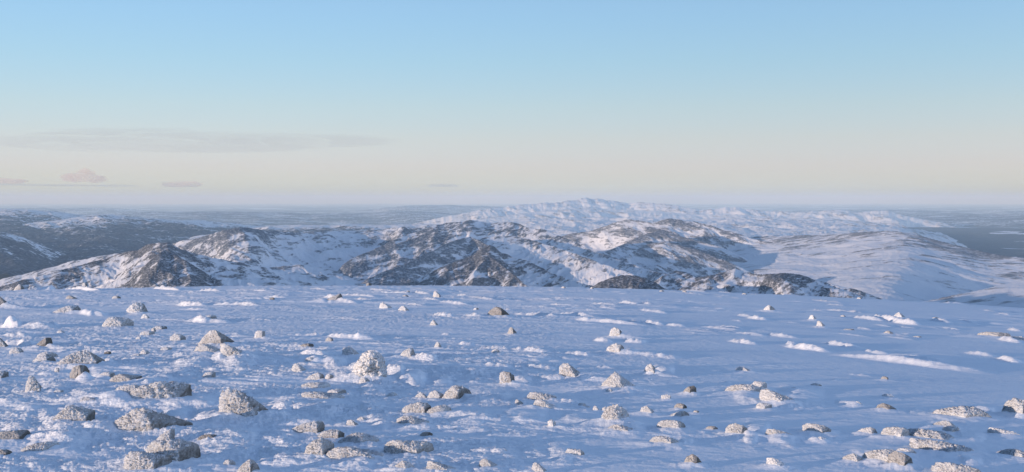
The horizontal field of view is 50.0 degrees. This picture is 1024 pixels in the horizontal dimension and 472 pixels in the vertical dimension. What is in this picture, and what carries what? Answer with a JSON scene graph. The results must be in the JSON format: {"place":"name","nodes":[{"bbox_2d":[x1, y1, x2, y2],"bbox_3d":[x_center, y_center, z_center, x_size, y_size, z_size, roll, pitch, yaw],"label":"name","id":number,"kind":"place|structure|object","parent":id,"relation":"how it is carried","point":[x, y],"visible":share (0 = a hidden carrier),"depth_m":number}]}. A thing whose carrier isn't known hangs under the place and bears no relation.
{"place":"outdoors","nodes":[
{"label":"outdoors","id":0,"kind":"place"},
{"bbox_2d":[0,242,365,290],"bbox_3d":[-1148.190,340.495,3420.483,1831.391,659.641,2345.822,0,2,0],"label":"hill","id":1,"kind":"structure","parent":0,"point":[167,264],"depth_m":3069.24},
{"bbox_2d":[0,227,417,286],"bbox_3d":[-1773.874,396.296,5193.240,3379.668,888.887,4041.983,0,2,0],"label":"hill","id":2,"kind":"structure","parent":0,"point":[326,253],"depth_m":5046.42},
{"bbox_2d":[0,209,439,276],"bbox_3d":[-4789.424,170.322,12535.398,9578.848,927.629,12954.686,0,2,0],"label":"hills","id":3,"kind":"structure","parent":0,"point":[32,240],"depth_m":10943.52},
{"bbox_2d":[403,245,591,287],"bbox_3d":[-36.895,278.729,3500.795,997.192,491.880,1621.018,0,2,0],"label":"hill","id":4,"kind":"structure","parent":0,"point":[489,265],"depth_m":3433.45},
{"bbox_2d":[338,220,666,285],"bbox_3d":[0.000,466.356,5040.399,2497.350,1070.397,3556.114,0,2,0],"label":"mountain","id":5,"kind":"structure","parent":0,"point":[406,259],"depth_m":4823.12},
{"bbox_2d":[0,285,1023,471],"bbox_3d":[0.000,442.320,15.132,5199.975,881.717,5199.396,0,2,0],"label":"snow field","id":6,"kind":"structure","parent":0,"point":[705,344],"depth_m":14.65},
{"bbox_2d":[0,338,7,346],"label":"rock","id":7,"kind":"object","parent":6,"relation":"on","point":[3,343],"visible":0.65,"depth_m":19.18},
{"bbox_2d":[0,371,8,377],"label":"rock","id":8,"kind":"object","parent":6,"relation":"on","point":[3,374],"visible":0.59,"depth_m":13.67},
{"bbox_2d":[0,449,11,454],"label":"rock","id":9,"kind":"object","parent":6,"relation":"on","point":[5,452],"visible":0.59,"depth_m":8.46},
{"bbox_2d":[0,430,30,438],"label":"boulder","id":10,"kind":"object","parent":6,"relation":"on","point":[18,434],"visible":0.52,"depth_m":9.09},
{"bbox_2d":[9,347,23,353],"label":"rock","id":11,"kind":"object","parent":6,"relation":"on","point":[15,350],"visible":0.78,"depth_m":17.91},
{"bbox_2d":[25,375,41,391],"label":"rock","id":12,"kind":"object","parent":6,"relation":"on","point":[32,383],"visible":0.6,"depth_m":12.30},
{"bbox_2d":[21,441,59,451],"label":"flat rock","id":13,"kind":"object","parent":6,"relation":"on","point":[46,445],"visible":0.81,"depth_m":8.64},
{"bbox_2d":[33,353,55,361],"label":"rock","id":14,"kind":"object","parent":6,"relation":"on","point":[45,356],"visible":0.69,"depth_m":16.06},
{"bbox_2d":[36,337,52,345],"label":"rock","id":15,"kind":"object","parent":6,"relation":"on","point":[45,341],"visible":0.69,"depth_m":19.02},
{"bbox_2d":[37,352,57,356],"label":"rock","id":16,"kind":"object","parent":6,"relation":"on","point":[53,354],"visible":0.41,"depth_m":17.12},
{"bbox_2d":[52,305,80,312],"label":"boulder","id":17,"kind":"object","parent":6,"relation":"on","point":[68,308],"visible":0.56,"depth_m":31.92},
{"bbox_2d":[52,405,94,420],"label":"boulder","id":18,"kind":"object","parent":6,"relation":"on","point":[74,413],"visible":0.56,"depth_m":9.93},
{"bbox_2d":[70,365,89,378],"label":"boulder","id":19,"kind":"object","parent":6,"relation":"on","point":[76,371],"visible":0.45,"depth_m":13.36},
{"bbox_2d":[56,350,104,364],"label":"boulder","id":20,"kind":"object","parent":6,"relation":"on","point":[84,357],"visible":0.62,"depth_m":15.41},
{"bbox_2d":[80,397,95,400],"bbox_3d":[-4.258,1.703,11.205,0.290,0.137,0.183,-1,2,-21],"label":"lump","id":21,"kind":"object","parent":6,"relation":"on","point":[86,398],"visible":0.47,"depth_m":11.15},
{"bbox_2d":[100,372,114,376],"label":"flat rock","id":22,"kind":"object","parent":6,"relation":"on","point":[110,374],"visible":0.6,"depth_m":13.80},
{"bbox_2d":[102,317,133,326],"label":"boulder","id":23,"kind":"object","parent":6,"relation":"on","point":[116,321],"visible":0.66,"depth_m":24.63},
{"bbox_2d":[109,374,141,381],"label":"rock","id":24,"kind":"object","parent":6,"relation":"on","point":[121,377],"visible":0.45,"depth_m":13.04},
{"bbox_2d":[116,385,139,392],"bbox_3d":[-3.954,1.710,11.495,0.422,0.325,0.315,-1,2,-19],"label":"snow lump","id":25,"kind":"object","parent":6,"relation":"on","point":[128,388],"visible":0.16,"depth_m":11.42},
{"bbox_2d":[126,302,147,312],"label":"rock","id":26,"kind":"object","parent":6,"relation":"on","point":[136,307],"visible":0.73,"depth_m":31.60},
{"bbox_2d":[123,451,171,469],"bbox_3d":[-2.629,1.675,7.944,0.349,0.264,0.261,-1,2,-18],"label":"boulder","id":27,"kind":"object","parent":6,"relation":"on","point":[133,460],"visible":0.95,"depth_m":7.86},
{"bbox_2d":[140,331,154,334],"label":"flat rock","id":28,"kind":"object","parent":6,"relation":"on","point":[147,332],"visible":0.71,"depth_m":21.69},
{"bbox_2d":[113,407,192,431],"bbox_3d":[-3.157,1.684,9.540,0.745,0.427,0.476,-1,2,-18],"label":"boulder","id":29,"kind":"object","parent":6,"relation":"on","point":[143,419],"visible":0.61,"depth_m":9.41},
{"bbox_2d":[128,381,191,398],"bbox_3d":[-3.703,1.687,11.414,0.729,0.377,0.452,-1,2,-18],"label":"flat rock","id":30,"kind":"object","parent":6,"relation":"on","point":[161,389],"visible":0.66,"depth_m":11.33},
{"bbox_2d":[156,428,174,440],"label":"flat rock","id":31,"kind":"object","parent":6,"relation":"on","point":[169,433],"visible":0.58,"depth_m":9.05},
{"bbox_2d":[145,438,200,460],"bbox_3d":[-2.520,1.667,8.170,0.396,0.336,0.298,-1,2,-17],"label":"boulder","id":32,"kind":"object","parent":6,"relation":"on","point":[177,450],"visible":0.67,"depth_m":8.10},
{"bbox_2d":[170,333,185,340],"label":"rock","id":33,"kind":"object","parent":6,"relation":"on","point":[175,336],"visible":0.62,"depth_m":20.04},
{"bbox_2d":[193,343,219,351],"bbox_3d":[-4.659,1.865,16.934,0.511,0.435,0.391,-1,2,-15],"label":"snow lump","id":34,"kind":"object","parent":6,"relation":"on","point":[204,347],"visible":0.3,"depth_m":16.84},
{"bbox_2d":[197,434,216,439],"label":"rock","id":35,"kind":"object","parent":6,"relation":"on","point":[206,436],"visible":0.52,"depth_m":9.07},
{"bbox_2d":[202,371,215,377],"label":"rock","id":36,"kind":"object","parent":6,"relation":"on","point":[211,374],"visible":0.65,"depth_m":13.66},
{"bbox_2d":[198,330,233,344],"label":"boulder","id":37,"kind":"object","parent":6,"relation":"on","point":[213,336],"visible":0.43,"depth_m":18.65},
{"bbox_2d":[223,459,235,464],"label":"rock","id":38,"kind":"object","parent":6,"relation":"on","point":[230,462],"visible":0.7,"depth_m":8.07},
{"bbox_2d":[220,343,241,356],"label":"boulder","id":39,"kind":"object","parent":6,"relation":"on","point":[226,350],"visible":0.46,"depth_m":15.66},
{"bbox_2d":[218,388,267,416],"bbox_3d":[-2.503,1.681,10.277,0.474,0.545,0.372,0,2,-14],"label":"boulder","id":40,"kind":"object","parent":6,"relation":"on","point":[236,401],"visible":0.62,"depth_m":10.18},
{"bbox_2d":[237,459,259,471],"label":"rock","id":41,"kind":"object","parent":6,"relation":"on","point":[249,465],"visible":0.98,"depth_m":7.76},
{"bbox_2d":[254,330,264,337],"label":"rock","id":42,"kind":"object","parent":6,"relation":"on","point":[259,334],"visible":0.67,"depth_m":20.49},
{"bbox_2d":[291,363,305,371],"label":"rock","id":43,"kind":"object","parent":6,"relation":"on","point":[296,367],"visible":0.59,"depth_m":14.26},
{"bbox_2d":[291,420,324,432],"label":"boulder","id":44,"kind":"object","parent":6,"relation":"on","point":[316,426],"visible":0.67,"depth_m":9.45},
{"bbox_2d":[306,372,323,379],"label":"rock","id":45,"kind":"object","parent":6,"relation":"on","point":[316,376],"visible":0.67,"depth_m":13.39},
{"bbox_2d":[301,382,330,387],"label":"flat rock","id":46,"kind":"object","parent":6,"relation":"on","point":[318,384],"visible":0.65,"depth_m":12.64},
{"bbox_2d":[304,437,333,454],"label":"boulder","id":47,"kind":"object","parent":6,"relation":"on","point":[321,446],"visible":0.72,"depth_m":8.32},
{"bbox_2d":[301,391,344,398],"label":"flat rock","id":48,"kind":"object","parent":6,"relation":"on","point":[320,394],"visible":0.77,"depth_m":11.50},
{"bbox_2d":[317,429,343,437],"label":"boulder","id":49,"kind":"object","parent":6,"relation":"on","point":[332,433],"visible":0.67,"depth_m":9.18},
{"bbox_2d":[326,293,341,299],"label":"rock","id":50,"kind":"object","parent":6,"relation":"on","point":[335,297],"visible":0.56,"depth_m":40.16},
{"bbox_2d":[327,389,345,393],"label":"flat rock","id":51,"kind":"object","parent":6,"relation":"on","point":[341,391],"visible":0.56,"depth_m":12.17},
{"bbox_2d":[342,346,358,354],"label":"rock","id":52,"kind":"object","parent":6,"relation":"on","point":[348,350],"visible":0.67,"depth_m":16.73},
{"bbox_2d":[346,420,357,424],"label":"rock","id":53,"kind":"object","parent":6,"relation":"on","point":[350,422],"visible":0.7,"depth_m":9.89},
{"bbox_2d":[326,446,383,458],"bbox_3d":[-1.189,1.690,8.335,0.449,0.204,0.283,0,2,-8],"label":"boulder","id":54,"kind":"object","parent":6,"relation":"on","point":[341,452],"visible":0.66,"depth_m":8.27},
{"bbox_2d":[338,432,378,442],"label":"boulder","id":55,"kind":"object","parent":6,"relation":"on","point":[357,437],"visible":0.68,"depth_m":8.93},
{"bbox_2d":[359,377,369,382],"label":"rock","id":56,"kind":"object","parent":6,"relation":"on","point":[363,379],"visible":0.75,"depth_m":13.06},
{"bbox_2d":[352,350,386,376],"bbox_3d":[-1.748,1.589,13.439,0.442,0.396,0.283,0,2,-7],"label":"boulder","id":57,"kind":"object","parent":6,"relation":"on","point":[371,363],"visible":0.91,"depth_m":13.37},
{"bbox_2d":[379,302,391,307],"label":"flat rock","id":58,"kind":"object","parent":6,"relation":"on","point":[383,305],"visible":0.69,"depth_m":34.17},
{"bbox_2d":[395,461,415,467],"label":"rock","id":59,"kind":"object","parent":6,"relation":"on","point":[403,464],"visible":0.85,"depth_m":7.92},
{"bbox_2d":[400,348,414,356],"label":"rock","id":60,"kind":"object","parent":6,"relation":"on","point":[409,352],"visible":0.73,"depth_m":16.52},
{"bbox_2d":[383,440,433,453],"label":"boulder","id":61,"kind":"object","parent":6,"relation":"on","point":[402,446],"visible":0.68,"depth_m":8.50},
{"bbox_2d":[396,415,428,424],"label":"flat rock","id":62,"kind":"object","parent":6,"relation":"on","point":[408,419],"visible":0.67,"depth_m":9.97},
{"bbox_2d":[402,402,430,412],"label":"boulder","id":63,"kind":"object","parent":6,"relation":"on","point":[420,407],"visible":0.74,"depth_m":10.63},
{"bbox_2d":[415,392,426,397],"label":"rock","id":64,"kind":"object","parent":6,"relation":"on","point":[421,395],"visible":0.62,"depth_m":11.84},
{"bbox_2d":[420,432,432,435],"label":"rock","id":65,"kind":"object","parent":6,"relation":"on","point":[426,433],"visible":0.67,"depth_m":9.31},
{"bbox_2d":[427,390,442,397],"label":"rock","id":66,"kind":"object","parent":6,"relation":"on","point":[435,394],"visible":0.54,"depth_m":11.76},
{"bbox_2d":[426,404,451,413],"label":"boulder","id":67,"kind":"object","parent":6,"relation":"on","point":[445,407],"visible":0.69,"depth_m":10.61},
{"bbox_2d":[426,461,455,469],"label":"flat rock","id":68,"kind":"object","parent":6,"relation":"on","point":[435,465],"visible":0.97,"depth_m":7.90},
{"bbox_2d":[442,385,470,398],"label":"boulder","id":69,"kind":"object","parent":6,"relation":"on","point":[456,392],"visible":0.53,"depth_m":11.66},
{"bbox_2d":[479,458,496,466],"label":"rock","id":70,"kind":"object","parent":6,"relation":"on","point":[484,462],"visible":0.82,"depth_m":8.04},
{"bbox_2d":[488,307,508,314],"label":"boulder","id":71,"kind":"object","parent":6,"relation":"on","point":[497,311],"visible":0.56,"depth_m":28.79},
{"bbox_2d":[499,371,513,382],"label":"boulder","id":72,"kind":"object","parent":6,"relation":"on","point":[506,377],"visible":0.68,"depth_m":13.40},
{"bbox_2d":[531,462,546,471],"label":"rock","id":73,"kind":"object","parent":6,"relation":"on","point":[537,466],"visible":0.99,"depth_m":7.87},
{"bbox_2d":[527,392,555,399],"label":"flat rock","id":74,"kind":"object","parent":6,"relation":"on","point":[535,395],"visible":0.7,"depth_m":11.83},
{"bbox_2d":[533,399,555,408],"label":"flat rock","id":75,"kind":"object","parent":6,"relation":"on","point":[541,403],"visible":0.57,"depth_m":11.10},
{"bbox_2d":[548,420,555,426],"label":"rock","id":76,"kind":"object","parent":6,"relation":"on","point":[552,423],"visible":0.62,"depth_m":9.93},
{"bbox_2d":[559,363,579,376],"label":"boulder","id":77,"kind":"object","parent":6,"relation":"on","point":[566,369],"visible":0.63,"depth_m":14.13},
{"bbox_2d":[565,448,584,455],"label":"flat rock","id":78,"kind":"object","parent":6,"relation":"on","point":[579,452],"visible":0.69,"depth_m":8.53},
{"bbox_2d":[606,343,623,351],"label":"rock","id":79,"kind":"object","parent":6,"relation":"on","point":[616,347],"visible":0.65,"depth_m":18.03},
{"bbox_2d":[601,404,629,419],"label":"boulder","id":80,"kind":"object","parent":6,"relation":"on","point":[616,411],"visible":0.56,"depth_m":10.15},
{"bbox_2d":[609,327,621,335],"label":"rock","id":81,"kind":"object","parent":6,"relation":"on","point":[614,331],"visible":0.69,"depth_m":22.13},
{"bbox_2d":[601,372,634,387],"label":"boulder","id":82,"kind":"object","parent":6,"relation":"on","point":[615,379],"visible":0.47,"depth_m":12.91},
{"bbox_2d":[608,424,632,430],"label":"flat rock","id":83,"kind":"object","parent":6,"relation":"on","point":[619,427],"visible":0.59,"depth_m":9.72},
{"bbox_2d":[640,406,653,412],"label":"rock","id":84,"kind":"object","parent":6,"relation":"on","point":[646,409],"visible":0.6,"depth_m":10.95},
{"bbox_2d":[644,364,654,373],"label":"rock","id":85,"kind":"object","parent":6,"relation":"on","point":[650,367],"visible":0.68,"depth_m":14.75},
{"bbox_2d":[649,436,677,443],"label":"boulder","id":86,"kind":"object","parent":6,"relation":"on","point":[665,439],"visible":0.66,"depth_m":9.13},
{"bbox_2d":[656,420,684,427],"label":"boulder","id":87,"kind":"object","parent":6,"relation":"on","point":[670,423],"visible":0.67,"depth_m":9.91},
{"bbox_2d":[670,411,688,416],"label":"rock","id":88,"kind":"object","parent":6,"relation":"on","point":[681,413],"visible":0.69,"depth_m":10.75},
{"bbox_2d":[674,403,686,408],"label":"rock","id":89,"kind":"object","parent":6,"relation":"on","point":[680,405],"visible":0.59,"depth_m":11.33},
{"bbox_2d":[683,386,695,392],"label":"rock","id":90,"kind":"object","parent":6,"relation":"on","point":[689,389],"visible":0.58,"depth_m":12.71},
{"bbox_2d":[684,454,701,462],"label":"boulder","id":91,"kind":"object","parent":6,"relation":"on","point":[693,458],"visible":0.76,"depth_m":8.22},
{"bbox_2d":[725,423,747,433],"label":"boulder","id":92,"kind":"object","parent":6,"relation":"on","point":[735,428],"visible":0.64,"depth_m":9.69},
{"bbox_2d":[725,384,760,391],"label":"flat rock","id":93,"kind":"object","parent":6,"relation":"on","point":[748,387],"visible":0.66,"depth_m":12.88},
{"bbox_2d":[752,381,766,388],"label":"rock","id":94,"kind":"object","parent":6,"relation":"on","point":[762,385],"visible":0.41,"depth_m":13.29},
{"bbox_2d":[756,403,771,408],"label":"rock","id":95,"kind":"object","parent":6,"relation":"on","point":[763,405],"visible":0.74,"depth_m":11.57},
{"bbox_2d":[766,458,784,465],"bbox_3d":[1.990,1.745,8.253,0.158,0.158,0.128,0,2,14],"label":"snow lump","id":96,"kind":"object","parent":6,"relation":"on","point":[774,461],"visible":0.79,"depth_m":8.23},
{"bbox_2d":[759,389,793,401],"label":"flat rock","id":97,"kind":"object","parent":6,"relation":"on","point":[767,394],"visible":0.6,"depth_m":12.06},
{"bbox_2d":[765,429,794,435],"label":"flat rock","id":98,"kind":"object","parent":6,"relation":"on","point":[771,431],"visible":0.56,"depth_m":9.66},
{"bbox_2d":[802,423,830,432],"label":"boulder","id":99,"kind":"object","parent":6,"relation":"on","point":[815,427],"visible":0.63,"depth_m":9.95},
{"bbox_2d":[842,453,862,461],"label":"flat rock","id":100,"kind":"object","parent":6,"relation":"on","point":[854,457],"visible":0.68,"depth_m":8.55},
{"bbox_2d":[857,427,876,433],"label":"rock","id":101,"kind":"object","parent":6,"relation":"on","point":[869,430],"visible":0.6,"depth_m":10.00},
{"bbox_2d":[862,449,894,461],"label":"boulder","id":102,"kind":"object","parent":6,"relation":"on","point":[881,454],"visible":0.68,"depth_m":8.54},
{"bbox_2d":[876,403,895,408],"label":"boulder","id":103,"kind":"object","parent":6,"relation":"on","point":[884,405],"visible":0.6,"depth_m":11.84},
{"bbox_2d":[881,426,908,436],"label":"boulder","id":104,"kind":"object","parent":6,"relation":"on","point":[898,431],"visible":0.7,"depth_m":9.85},
{"bbox_2d":[887,451,912,465],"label":"boulder","id":105,"kind":"object","parent":6,"relation":"on","point":[900,458],"visible":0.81,"depth_m":8.36},
{"bbox_2d":[895,448,916,453],"bbox_3d":[3.228,1.799,8.999,0.180,0.127,0.135,1,2,20],"label":"snow lump","id":106,"kind":"object","parent":6,"relation":"on","point":[908,450],"visible":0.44,"depth_m":8.97},
{"bbox_2d":[908,428,954,440],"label":"flat rock","id":107,"kind":"object","parent":6,"relation":"on","point":[933,434],"visible":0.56,"depth_m":9.86},
{"bbox_2d":[909,438,973,451],"bbox_3d":[3.606,1.800,9.191,0.534,0.190,0.337,1,2,22],"label":"flat rock","id":108,"kind":"object","parent":6,"relation":"on","point":[918,443],"visible":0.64,"depth_m":9.15},
{"bbox_2d":[933,420,955,426],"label":"rock","id":109,"kind":"object","parent":6,"relation":"on","point":[945,423],"visible":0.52,"depth_m":10.71},
{"bbox_2d":[942,425,958,431],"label":"rock","id":110,"kind":"object","parent":6,"relation":"on","point":[950,428],"visible":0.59,"depth_m":10.35},
{"bbox_2d":[931,462,980,471],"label":"boulder","id":111,"kind":"object","parent":6,"relation":"on","point":[945,467],"visible":1,"depth_m":8.09},
{"bbox_2d":[933,406,991,417],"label":"boulder","id":112,"kind":"object","parent":6,"relation":"on","point":[966,411],"visible":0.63,"depth_m":11.38},
{"bbox_2d":[977,332,1010,335],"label":"flat rock","id":113,"kind":"object","parent":6,"relation":"on","point":[995,333],"visible":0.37,"depth_m":27.40},
{"bbox_2d":[987,427,1019,434],"bbox_3d":[4.630,1.884,10.327,0.294,0.156,0.192,1,2,24],"label":"snow lump","id":114,"kind":"object","parent":6,"relation":"on","point":[994,430],"visible":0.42,"depth_m":10.31},
{"bbox_2d":[997,449,1023,456],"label":"flat rock","id":115,"kind":"object","parent":6,"relation":"on","point":[1016,452],"visible":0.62,"depth_m":9.09},
{"bbox_2d":[1002,397,1023,413],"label":"boulder","id":116,"kind":"object","parent":6,"relation":"on","point":[1014,404],"visible":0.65,"depth_m":11.72},
{"bbox_2d":[1007,336,1023,339],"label":"flat rock","id":117,"kind":"object","parent":6,"relation":"on","point":[1019,337],"visible":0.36,"depth_m":26.12},
{"bbox_2d":[0,203,1023,279],"bbox_3d":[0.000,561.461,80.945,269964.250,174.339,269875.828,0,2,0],"label":"valley","id":118,"kind":"structure","parent":0,"point":[1005,241],"depth_m":64810.31},
{"bbox_2d":[0,205,1023,227],"bbox_3d":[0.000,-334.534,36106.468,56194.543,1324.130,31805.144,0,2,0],"label":"hills","id":119,"kind":"structure","parent":0,"point":[411,214],"depth_m":27950.08},
{"bbox_2d":[0,0,1023,203],"label":"sky","id":120,"kind":"structure","parent":0,"point":[102,101]},
{"bbox_2d":[592,275,667,289],"bbox_3d":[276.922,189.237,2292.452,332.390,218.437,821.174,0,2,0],"label":"hill","id":121,"kind":"structure","parent":0,"point":[628,282],"depth_m":2234.10},
{"bbox_2d":[561,218,772,276],"bbox_3d":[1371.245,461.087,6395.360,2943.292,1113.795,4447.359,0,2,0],"label":"mountain","id":122,"kind":"structure","parent":0,"point":[667,246],"depth_m":6068.89},
{"bbox_2d":[413,197,967,247],"bbox_3d":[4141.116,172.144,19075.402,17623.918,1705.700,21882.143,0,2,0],"label":"mountain","id":123,"kind":"structure","parent":0,"point":[586,214],"depth_m":21213.72},
{"bbox_2d":[654,269,880,298],"bbox_3d":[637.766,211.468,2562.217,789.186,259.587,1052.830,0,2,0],"label":"hill","id":124,"kind":"structure","parent":0,"point":[735,281],"depth_m":2510.62},
{"bbox_2d":[731,231,1023,307],"bbox_3d":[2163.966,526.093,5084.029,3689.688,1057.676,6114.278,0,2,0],"label":"hill","id":125,"kind":"structure","parent":0,"point":[895,265],"depth_m":4923.56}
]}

